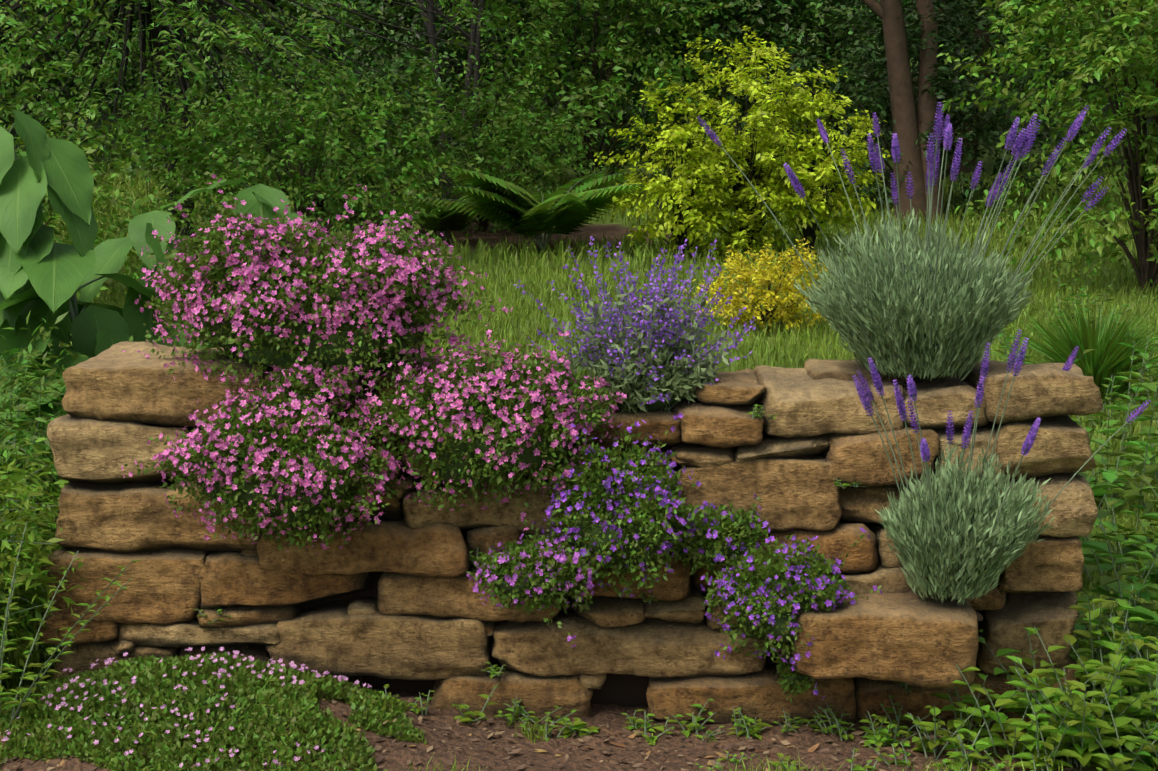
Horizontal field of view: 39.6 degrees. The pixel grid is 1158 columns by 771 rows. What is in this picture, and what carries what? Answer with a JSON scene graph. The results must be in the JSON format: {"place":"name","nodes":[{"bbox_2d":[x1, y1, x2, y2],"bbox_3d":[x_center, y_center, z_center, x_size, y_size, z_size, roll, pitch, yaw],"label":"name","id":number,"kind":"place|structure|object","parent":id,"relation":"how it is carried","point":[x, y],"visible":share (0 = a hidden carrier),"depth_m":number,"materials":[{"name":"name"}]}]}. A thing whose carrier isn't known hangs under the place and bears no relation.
{"place":"outdoors","nodes":[
{"label":"outdoors","id":0,"kind":"place"},
{"bbox_2d":[260,357,361,416],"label":"flowering plant","id":1,"kind":"object","parent":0,"point":[308,387],"visible":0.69,"depth_m":4.49,"materials":[{"name":"pink plant"}]},
{"bbox_2d":[0,631,1157,770],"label":"soil bed","id":2,"kind":"object","parent":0,"point":[613,717],"visible":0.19,"depth_m":4.44,"materials":[{"name":"brown soil"}]},
{"bbox_2d":[0,461,140,728],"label":"tall weeds","id":3,"kind":"object","parent":2,"relation":"on","point":[49,649],"visible":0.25,"depth_m":4.32,"materials":[{"name":"green plant"}]},
{"bbox_2d":[0,647,426,770],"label":"creeping thyme","id":4,"kind":"object","parent":2,"relation":"on","point":[257,700],"visible":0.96,"depth_m":4.29,"materials":[{"name":"green plant"}]},
{"bbox_2d":[431,659,592,722],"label":"stone","id":5,"kind":"object","parent":2,"relation":"on","point":[540,696],"visible":0.44,"depth_m":4.68,"materials":[{"name":"stone"}]},
{"bbox_2d":[265,599,495,679],"bbox_3d":[-0.577,0.736,4.902,0.678,0.218,0.492,0,7,2],"label":"stone","id":6,"kind":"object","parent":5,"relation":"on","point":[333,637],"visible":0.71,"depth_m":4.67,"materials":[{"name":"stone"}]},
{"bbox_2d":[199,551,372,608],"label":"stone","id":7,"kind":"object","parent":6,"relation":"on","point":[230,578],"visible":0.56,"depth_m":4.65,"materials":[{"name":"stone"}]},
{"bbox_2d":[0,681,1062,770],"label":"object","id":8,"kind":"structure","parent":2,"relation":"on","point":[540,734],"depth_m":4.27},
{"bbox_2d":[1,672,1070,770],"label":"mulch chips","id":9,"kind":"object","parent":2,"relation":"on","point":[636,765],"visible":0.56,"depth_m":4.42,"materials":[{"name":"brown wood"}]},
{"bbox_2d":[301,445,871,707],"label":"earth wall","id":10,"kind":"structure","parent":2,"relation":"on","point":[627,690],"depth_m":4.83,"materials":[{"name":"brown soil"}]},
{"bbox_2d":[372,684,904,751],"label":"weeds","id":11,"kind":"object","parent":2,"relation":"on","point":[577,725],"visible":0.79,"depth_m":4.59,"materials":[{"name":"green plant"}]},
{"bbox_2d":[518,707,854,742],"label":"weeds","id":12,"kind":"object","parent":2,"relation":"on","point":[786,729],"visible":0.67,"depth_m":4.58,"materials":[{"name":"green plant"}]},
{"bbox_2d":[646,657,855,725],"bbox_3d":[0.518,0.888,4.875,0.634,0.208,0.485,0,7,2],"label":"stone","id":13,"kind":"object","parent":2,"relation":"on","point":[762,696],"visible":0.5,"depth_m":4.65,"materials":[{"name":"stone"}]},
{"bbox_2d":[491,608,768,677],"bbox_3d":[0.153,0.742,4.891,0.825,0.188,0.498,0,7,2],"label":"stone","id":14,"kind":"object","parent":13,"relation":"on","point":[653,647],"visible":0.5,"depth_m":4.67,"materials":[{"name":"stone"}]},
{"bbox_2d":[377,564,562,621],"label":"stone","id":15,"kind":"object","parent":14,"relation":"on","point":[437,596],"visible":0.35,"depth_m":4.65,"materials":[{"name":"stone"}]},
{"bbox_2d":[256,517,470,576],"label":"stone","id":16,"kind":"object","parent":15,"relation":"on","point":[400,546],"visible":0.67,"depth_m":4.61,"materials":[{"name":"stone"}]},
{"bbox_2d":[466,525,524,556],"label":"stone","id":17,"kind":"object","parent":15,"relation":"on","point":[482,538],"visible":0.35,"depth_m":4.64,"materials":[{"name":"stone"}]},
{"bbox_2d":[466,516,607,646],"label":"flowering plant","id":18,"kind":"object","parent":17,"relation":"on","point":[524,571],"visible":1,"depth_m":4.45,"materials":[{"name":"green plant"}]},
{"bbox_2d":[526,534,571,549],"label":"stone","id":19,"kind":"object","parent":15,"relation":"on","point":[531,539],"depth_m":4.66,"materials":[{"name":"stone"}]},
{"bbox_2d":[403,479,558,533],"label":"stone","id":20,"kind":"object","parent":19,"relation":"on","point":[418,514],"visible":0.42,"depth_m":4.63,"materials":[{"name":"stone"}]},
{"bbox_2d":[571,595,645,627],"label":"stone","id":21,"kind":"object","parent":14,"relation":"on","point":[605,612],"visible":0.4,"depth_m":4.67,"materials":[{"name":"stone"}]},
{"bbox_2d":[640,586,705,622],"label":"stone","id":22,"kind":"object","parent":14,"relation":"on","point":[690,608],"visible":0.46,"depth_m":4.66,"materials":[{"name":"stone"}]},
{"bbox_2d":[578,542,693,600],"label":"stone","id":23,"kind":"object","parent":22,"relation":"on","point":[678,585],"visible":0.23,"depth_m":4.61,"materials":[{"name":"stone"}]},
{"bbox_2d":[541,413,707,597],"bbox_3d":[0.127,0.335,4.492,0.479,0.529,0.422,2,8,14],"label":"flowering plant","id":24,"kind":"object","parent":23,"relation":"on","point":[630,504],"visible":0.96,"depth_m":4.42,"materials":[{"name":"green plant"}]},
{"bbox_2d":[776,590,977,687],"bbox_3d":[0.848,0.683,4.713,0.572,0.245,0.718,0,7,2],"label":"stone","id":25,"kind":"object","parent":13,"relation":"on","point":[912,638],"visible":0.62,"depth_m":4.38,"materials":[{"name":"stone"}]},
{"bbox_2d":[700,521,882,662],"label":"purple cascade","id":26,"kind":"object","parent":25,"relation":"on","point":[764,595],"visible":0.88,"depth_m":4.41,"materials":[{"name":"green plant"}]},
{"bbox_2d":[668,494,775,576],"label":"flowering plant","id":27,"kind":"object","parent":26,"relation":"on","point":[734,532],"visible":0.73,"depth_m":4.51,"materials":[{"name":"green plant"}]},
{"bbox_2d":[830,558,921,594],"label":"stone","id":28,"kind":"object","parent":25,"relation":"on","point":[891,580],"visible":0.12,"depth_m":4.59,"materials":[{"name":"stone"}]},
{"bbox_2d":[752,520,878,572],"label":"stone","id":29,"kind":"object","parent":28,"relation":"on","point":[839,539],"visible":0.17,"depth_m":4.61,"materials":[{"name":"stone"}]},
{"bbox_2d":[674,455,842,532],"bbox_3d":[0.524,0.296,4.795,0.537,0.242,0.468,0,7,2],"label":"stone","id":30,"kind":"object","parent":29,"relation":"on","point":[804,493],"visible":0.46,"depth_m":4.59,"materials":[{"name":"stone"}]},
{"bbox_2d":[670,442,734,467],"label":"stone","id":31,"kind":"object","parent":30,"relation":"on","point":[697,455],"visible":0.35,"depth_m":4.59,"materials":[{"name":"stone"}]},
{"bbox_2d":[670,397,763,447],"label":"stone","id":32,"kind":"object","parent":31,"relation":"on","point":[719,425],"visible":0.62,"depth_m":4.55,"materials":[{"name":"stone"}]},
{"bbox_2d":[696,369,765,404],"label":"stone","id":33,"kind":"object","parent":32,"relation":"on","point":[743,387],"visible":0.77,"depth_m":4.60,"materials":[{"name":"stone"}]},
{"bbox_2d":[734,431,829,462],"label":"stone","id":34,"kind":"object","parent":30,"relation":"on","point":[775,446],"visible":0.56,"depth_m":4.58,"materials":[{"name":"stone"}]},
{"bbox_2d":[753,365,903,438],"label":"stone","id":35,"kind":"object","parent":34,"relation":"on","point":[800,402],"visible":0.67,"depth_m":4.57,"materials":[{"name":"stone"}]},
{"bbox_2d":[804,359,907,386],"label":"stone","id":36,"kind":"object","parent":35,"relation":"on","point":[833,369],"visible":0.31,"depth_m":4.73,"materials":[{"name":"stone"}]},
{"bbox_2d":[852,329,1150,605],"bbox_3d":[1.150,0.229,4.367,0.832,0.753,0.652,0,7,2],"label":"lavender","id":37,"kind":"object","parent":25,"relation":"on","point":[948,536],"visible":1,"depth_m":4.33,"materials":[{"name":"green plant"}]},
{"bbox_2d":[853,677,989,726],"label":"stone","id":38,"kind":"object","parent":2,"relation":"on","point":[871,695],"visible":0.21,"depth_m":4.67,"materials":[{"name":"stone"}]},
{"bbox_2d":[973,655,1090,723],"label":"stone","id":39,"kind":"object","parent":38,"relation":"on","point":[1000,686],"visible":0.12,"depth_m":4.68,"materials":[{"name":"stone"}]},
{"bbox_2d":[975,591,1078,674],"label":"stone","id":40,"kind":"object","parent":39,"relation":"on","point":[1052,616],"visible":0.46,"depth_m":4.64,"materials":[{"name":"stone"}]},
{"bbox_2d":[966,576,1005,610],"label":"stone","id":41,"kind":"object","parent":40,"relation":"on","point":[994,598],"visible":0.08,"depth_m":4.62,"materials":[{"name":"stone"}]},
{"bbox_2d":[870,523,904,567],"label":"stone","id":42,"kind":"object","parent":41,"relation":"on","point":[887,555],"visible":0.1,"depth_m":4.61,"materials":[{"name":"stone"}]},
{"bbox_2d":[840,484,917,523],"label":"stone","id":43,"kind":"object","parent":42,"relation":"on","point":[859,504],"visible":0.21,"depth_m":4.64,"materials":[{"name":"stone"}]},
{"bbox_2d":[824,426,938,486],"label":"stone","id":44,"kind":"object","parent":43,"relation":"on","point":[863,459],"visible":0.56,"depth_m":4.56,"materials":[{"name":"stone"}]},
{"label":"stone","id":45,"kind":"object","parent":42,"relation":"on","visible":0},
{"bbox_2d":[933,423,1006,484],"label":"stone","id":46,"kind":"object","parent":45,"relation":"on","point":[983,434],"visible":0.33,"depth_m":4.57,"materials":[{"name":"stone"}]},
{"bbox_2d":[902,371,988,429],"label":"stone","id":47,"kind":"object","parent":46,"relation":"on","point":[936,401],"visible":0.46,"depth_m":4.57,"materials":[{"name":"stone"}]},
{"bbox_2d":[697,102,1126,380],"bbox_3d":[0.951,-0.409,4.647,1.203,0.805,0.973,5,9,34],"label":"lavender plant","id":48,"kind":"object","parent":47,"relation":"on","point":[914,308],"visible":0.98,"depth_m":4.56,"materials":[{"name":"green plant"}]},
{"bbox_2d":[998,535,1083,593],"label":"stone","id":49,"kind":"object","parent":40,"relation":"on","point":[1050,564],"visible":0.58,"depth_m":4.60,"materials":[{"name":"stone"}]},
{"bbox_2d":[1010,472,1097,537],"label":"stone","id":50,"kind":"object","parent":49,"relation":"on","point":[1074,511],"visible":0.42,"depth_m":4.57,"materials":[{"name":"stone"}]},
{"bbox_2d":[989,415,1095,480],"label":"stone","id":51,"kind":"object","parent":50,"relation":"on","point":[1060,443],"visible":0.54,"depth_m":4.55,"materials":[{"name":"stone"}]},
{"bbox_2d":[956,360,1102,424],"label":"stone","id":52,"kind":"object","parent":51,"relation":"on","point":[1045,390],"visible":0.69,"depth_m":4.52,"materials":[{"name":"stone"}]},
{"bbox_2d":[694,742,1157,770],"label":"creeping weeds","id":53,"kind":"object","parent":2,"relation":"on","point":[907,763],"visible":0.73,"depth_m":4.31,"materials":[{"name":"green plant"}]},
{"bbox_2d":[859,586,1157,770],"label":"weeds","id":54,"kind":"object","parent":2,"relation":"on","point":[1077,728],"visible":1,"depth_m":4.39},
{"bbox_2d":[1070,354,1157,674],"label":"tall weeds","id":55,"kind":"object","parent":2,"relation":"on","point":[1115,479],"visible":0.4,"depth_m":5.63,"materials":[{"name":"green plant"}]},
{"bbox_2d":[0,0,1157,629],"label":"ground","id":56,"kind":"structure","parent":0,"point":[596,230],"depth_m":16.10,"materials":[{"name":"green plant"}]},
{"bbox_2d":[0,418,86,692],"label":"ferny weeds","id":57,"kind":"object","parent":56,"relation":"on","point":[27,574],"visible":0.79,"depth_m":4.67,"materials":[{"name":"green plant"}]},
{"bbox_2d":[0,310,148,621],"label":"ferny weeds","id":58,"kind":"object","parent":56,"relation":"on","point":[16,427],"visible":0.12,"depth_m":5.61,"materials":[{"name":"green plant"}]},
{"bbox_2d":[0,0,161,235],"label":"shrub","id":59,"kind":"object","parent":56,"relation":"on","point":[5,64],"visible":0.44,"depth_m":11.78,"materials":[{"name":"green plant"}]},
{"bbox_2d":[0,104,201,326],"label":"shrub","id":60,"kind":"object","parent":56,"relation":"on","point":[99,199],"visible":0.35,"depth_m":10.71,"materials":[{"name":"green plant"}]},
{"bbox_2d":[52,640,180,679],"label":"stone","id":61,"kind":"object","parent":56,"relation":"on","point":[83,657],"visible":0.12,"depth_m":4.73,"materials":[{"name":"stone"}]},
{"bbox_2d":[37,606,118,644],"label":"stone","id":62,"kind":"object","parent":61,"relation":"on","point":[99,631],"visible":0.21,"depth_m":4.68,"materials":[{"name":"stone"}]},
{"bbox_2d":[0,109,310,491],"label":"leaf plant","id":63,"kind":"object","parent":56,"relation":"on","point":[43,275],"visible":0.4,"depth_m":6.29,"materials":[{"name":"green plant"}]},
{"bbox_2d":[0,0,322,179],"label":"tree","id":64,"kind":"object","parent":56,"relation":"on","point":[45,37],"visible":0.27,"depth_m":22.04,"materials":[{"name":"green plant"}]},
{"bbox_2d":[178,644,270,662],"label":"stone","id":65,"kind":"object","parent":56,"relation":"on","point":[260,652],"visible":0.02,"depth_m":4.74,"materials":[{"name":"stone"}]},
{"bbox_2d":[117,618,279,647],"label":"stone","id":66,"kind":"object","parent":65,"relation":"on","point":[187,634],"visible":0.35,"depth_m":4.68,"materials":[{"name":"stone"}]},
{"bbox_2d":[41,547,211,624],"bbox_3d":[-1.309,0.554,4.890,0.489,0.259,0.516,0,7,2],"label":"stone","id":67,"kind":"object","parent":66,"relation":"on","point":[164,585],"visible":0.44,"depth_m":4.67,"materials":[{"name":"stone"}]},
{"bbox_2d":[55,478,266,552],"bbox_3d":[-1.232,0.352,4.873,0.676,0.241,0.489,0,7,2],"label":"stone","id":68,"kind":"object","parent":67,"relation":"on","point":[129,517],"visible":0.62,"depth_m":4.65,"materials":[{"name":"stone"}]},
{"bbox_2d":[47,414,196,482],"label":"stone","id":69,"kind":"object","parent":68,"relation":"on","point":[92,450],"visible":0.44,"depth_m":4.63,"materials":[{"name":"stone"}]},
{"bbox_2d":[62,341,276,427],"bbox_3d":[-1.165,0.006,4.818,0.666,0.231,0.515,0,7,2],"label":"stone","id":70,"kind":"object","parent":69,"relation":"on","point":[117,383],"visible":0.56,"depth_m":4.60,"materials":[{"name":"stone"}]},
{"bbox_2d":[121,357,415,553],"bbox_3d":[-0.837,0.197,4.454,0.709,0.566,0.532,2,8,16],"label":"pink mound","id":71,"kind":"object","parent":68,"relation":"on","point":[274,464],"visible":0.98,"depth_m":4.40,"materials":[{"name":"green plant"}]},
{"bbox_2d":[123,202,513,409],"bbox_3d":[-0.786,-0.241,4.700,1.158,0.588,0.745,0,7,2],"label":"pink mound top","id":72,"kind":"object","parent":71,"relation":"on","point":[288,328],"visible":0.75,"depth_m":4.49,"materials":[{"name":"pink plant"}]},
{"bbox_2d":[141,174,324,324],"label":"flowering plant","id":73,"kind":"object","parent":72,"relation":"on","point":[223,247],"visible":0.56,"depth_m":4.49,"materials":[{"name":"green plant"}]},
{"bbox_2d":[253,184,487,361],"bbox_3d":[-0.607,-0.318,4.554,0.509,0.502,0.563,6,9,37],"label":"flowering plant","id":74,"kind":"object","parent":72,"relation":"on","point":[370,248],"visible":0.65,"depth_m":4.49,"materials":[{"name":"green plant"}]},
{"bbox_2d":[343,323,626,529],"bbox_3d":[-0.264,0.105,4.487,0.797,0.586,0.499,0,7,2],"label":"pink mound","id":75,"kind":"object","parent":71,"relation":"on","point":[465,426],"visible":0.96,"depth_m":4.41,"materials":[{"name":"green plant"}]},
{"bbox_2d":[197,604,301,627],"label":"stone","id":76,"kind":"object","parent":66,"relation":"on","point":[244,615],"visible":0.35,"depth_m":4.68,"materials":[{"name":"stone"}]},
{"bbox_2d":[3,0,561,168],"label":"tree","id":77,"kind":"object","parent":56,"relation":"on","point":[273,2],"visible":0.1,"depth_m":23.74,"materials":[{"name":"green plant"}]},
{"bbox_2d":[116,53,480,251],"bbox_3d":[-2.339,-1.754,13.290,3.087,1.967,2.337,0,7,2],"label":"shrub","id":78,"kind":"object","parent":56,"relation":"on","point":[303,202],"visible":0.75,"depth_m":13.07,"materials":[{"name":"green plant"}]},
{"bbox_2d":[104,0,504,230],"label":"tree","id":79,"kind":"object","parent":56,"relation":"on","point":[337,32],"visible":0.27,"depth_m":16.35,"materials":[{"name":"green plant"}]},
{"bbox_2d":[0,0,623,239],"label":"pinnate tree","id":80,"kind":"object","parent":56,"relation":"on","point":[161,32],"visible":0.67,"depth_m":13.97,"materials":[{"name":"green plant"}]},
{"bbox_2d":[384,191,475,240],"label":"fern","id":81,"kind":"object","parent":56,"relation":"on","point":[456,220],"visible":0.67,"depth_m":15.27,"materials":[{"name":"green plant"}]},
{"bbox_2d":[271,0,605,185],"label":"tree","id":82,"kind":"object","parent":56,"relation":"on","point":[414,17],"visible":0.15,"depth_m":20.03,"materials":[{"name":"green plant"}]},
{"bbox_2d":[405,0,484,208],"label":"dark tree stems","id":83,"kind":"object","parent":56,"relation":"on","point":[474,36],"visible":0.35,"depth_m":17.85,"materials":[{"name":"brown plant"}]},
{"bbox_2d":[351,69,616,237],"bbox_3d":[-0.975,-2.254,16.068,2.712,1.776,2.066,0,7,2],"label":"shrub","id":84,"kind":"object","parent":56,"relation":"on","point":[516,122],"visible":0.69,"depth_m":15.79,"materials":[{"name":"green plant"}]},
{"bbox_2d":[419,168,644,251],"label":"fern","id":85,"kind":"object","parent":56,"relation":"on","point":[511,206],"visible":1,"depth_m":14.34,"materials":[{"name":"green plant"}]},
{"bbox_2d":[446,0,742,203],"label":"tree","id":86,"kind":"object","parent":56,"relation":"on","point":[594,116],"visible":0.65,"depth_m":18.39,"materials":[{"name":"green plant"}]},
{"bbox_2d":[43,257,1157,551],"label":"weeds","id":87,"kind":"object","parent":56,"relation":"on","point":[1117,405],"visible":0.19,"depth_m":8.11,"materials":[{"name":"green plant"}]},
{"bbox_2d":[373,0,915,161],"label":"tree","id":88,"kind":"object","parent":56,"relation":"on","point":[616,127],"depth_m":24.44,"materials":[{"name":"green plant"}]},
{"bbox_2d":[594,78,766,260],"bbox_3d":[0.963,-1.839,14.198,1.454,1.711,1.341,6,10,41],"label":"golden shrub","id":89,"kind":"object","parent":56,"relation":"on","point":[680,231],"visible":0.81,"depth_m":13.92,"materials":[{"name":"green plant"}]},
{"bbox_2d":[488,0,936,192],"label":"tree","id":90,"kind":"object","parent":56,"relation":"on","point":[726,19],"visible":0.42,"depth_m":18.93,"materials":[{"name":"green plant"}]},
{"bbox_2d":[658,26,848,263],"bbox_3d":[1.528,-2.040,14.115,1.689,2.226,1.616,7,10,42],"label":"golden shrub","id":91,"kind":"object","parent":56,"relation":"on","point":[746,236],"visible":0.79,"depth_m":13.96,"materials":[{"name":"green plant"}]},
{"bbox_2d":[742,84,889,257],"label":"golden shrub","id":92,"kind":"object","parent":56,"relation":"on","point":[827,165],"visible":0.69,"depth_m":14.05,"materials":[{"name":"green plant"}]},
{"bbox_2d":[642,0,1013,189],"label":"tree","id":93,"kind":"object","parent":56,"relation":"on","point":[841,4],"visible":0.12,"depth_m":19.92,"materials":[{"name":"green plant"}]},
{"bbox_2d":[861,0,944,223],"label":"tree trunks","id":94,"kind":"object","parent":56,"relation":"on","point":[907,127],"visible":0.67,"depth_m":16.70,"materials":[{"name":"brown plant"}]},
{"bbox_2d":[718,0,1114,216],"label":"tree","id":95,"kind":"object","parent":56,"relation":"on","point":[875,103],"visible":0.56,"depth_m":17.13,"materials":[{"name":"green plant"}]},
{"bbox_2d":[737,0,1157,172],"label":"foliage","id":96,"kind":"object","parent":56,"relation":"on","point":[1050,38],"visible":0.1,"depth_m":21.56,"materials":[{"name":"plant"}]},
{"bbox_2d":[937,0,1157,293],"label":"tree","id":97,"kind":"object","parent":56,"relation":"on","point":[1140,165],"visible":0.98,"depth_m":12.15,"materials":[{"name":"green plant"}]},
{"bbox_2d":[982,297,1157,409],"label":"ornamental grass","id":98,"kind":"object","parent":56,"relation":"on","point":[1106,358],"depth_m":8.85,"materials":[{"name":"green plant"}]},
{"bbox_2d":[0,459,1157,770],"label":"weeds","id":99,"kind":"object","parent":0,"point":[34,657],"depth_m":6.10,"materials":[{"name":"green plant"}]},
{"bbox_2d":[42,167,1137,276],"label":"lawn","id":100,"kind":"structure","parent":0,"point":[968,227],"depth_m":15.52,"materials":[{"name":"green plant"}]},
{"bbox_2d":[59,258,1157,470],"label":"lawn","id":101,"kind":"structure","parent":0,"point":[498,320],"depth_m":11.45,"materials":[{"name":"green plant"}]},
{"bbox_2d":[683,238,834,334],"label":"yellow shrub","id":102,"kind":"object","parent":101,"relation":"on","point":[784,313],"visible":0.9,"depth_m":10.83,"materials":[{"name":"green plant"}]},
{"bbox_2d":[601,445,670,472],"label":"stone","id":103,"kind":"object","parent":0,"point":[664,449],"visible":0.06,"depth_m":4.66,"materials":[{"name":"stone"}]},
{"bbox_2d":[576,410,681,452],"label":"stone","id":104,"kind":"object","parent":103,"relation":"on","point":[657,425],"visible":0.35,"depth_m":4.58,"materials":[{"name":"stone"}]},
{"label":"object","id":105,"kind":"structure","parent":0},
{"bbox_2d":[516,236,755,413],"bbox_3d":[0.158,-0.169,4.688,0.720,0.529,0.667,0,7,2],"label":"catmint","id":106,"kind":"object","parent":105,"relation":"on","point":[646,359],"visible":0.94,"depth_m":4.62,"materials":[{"name":"purple plant"}]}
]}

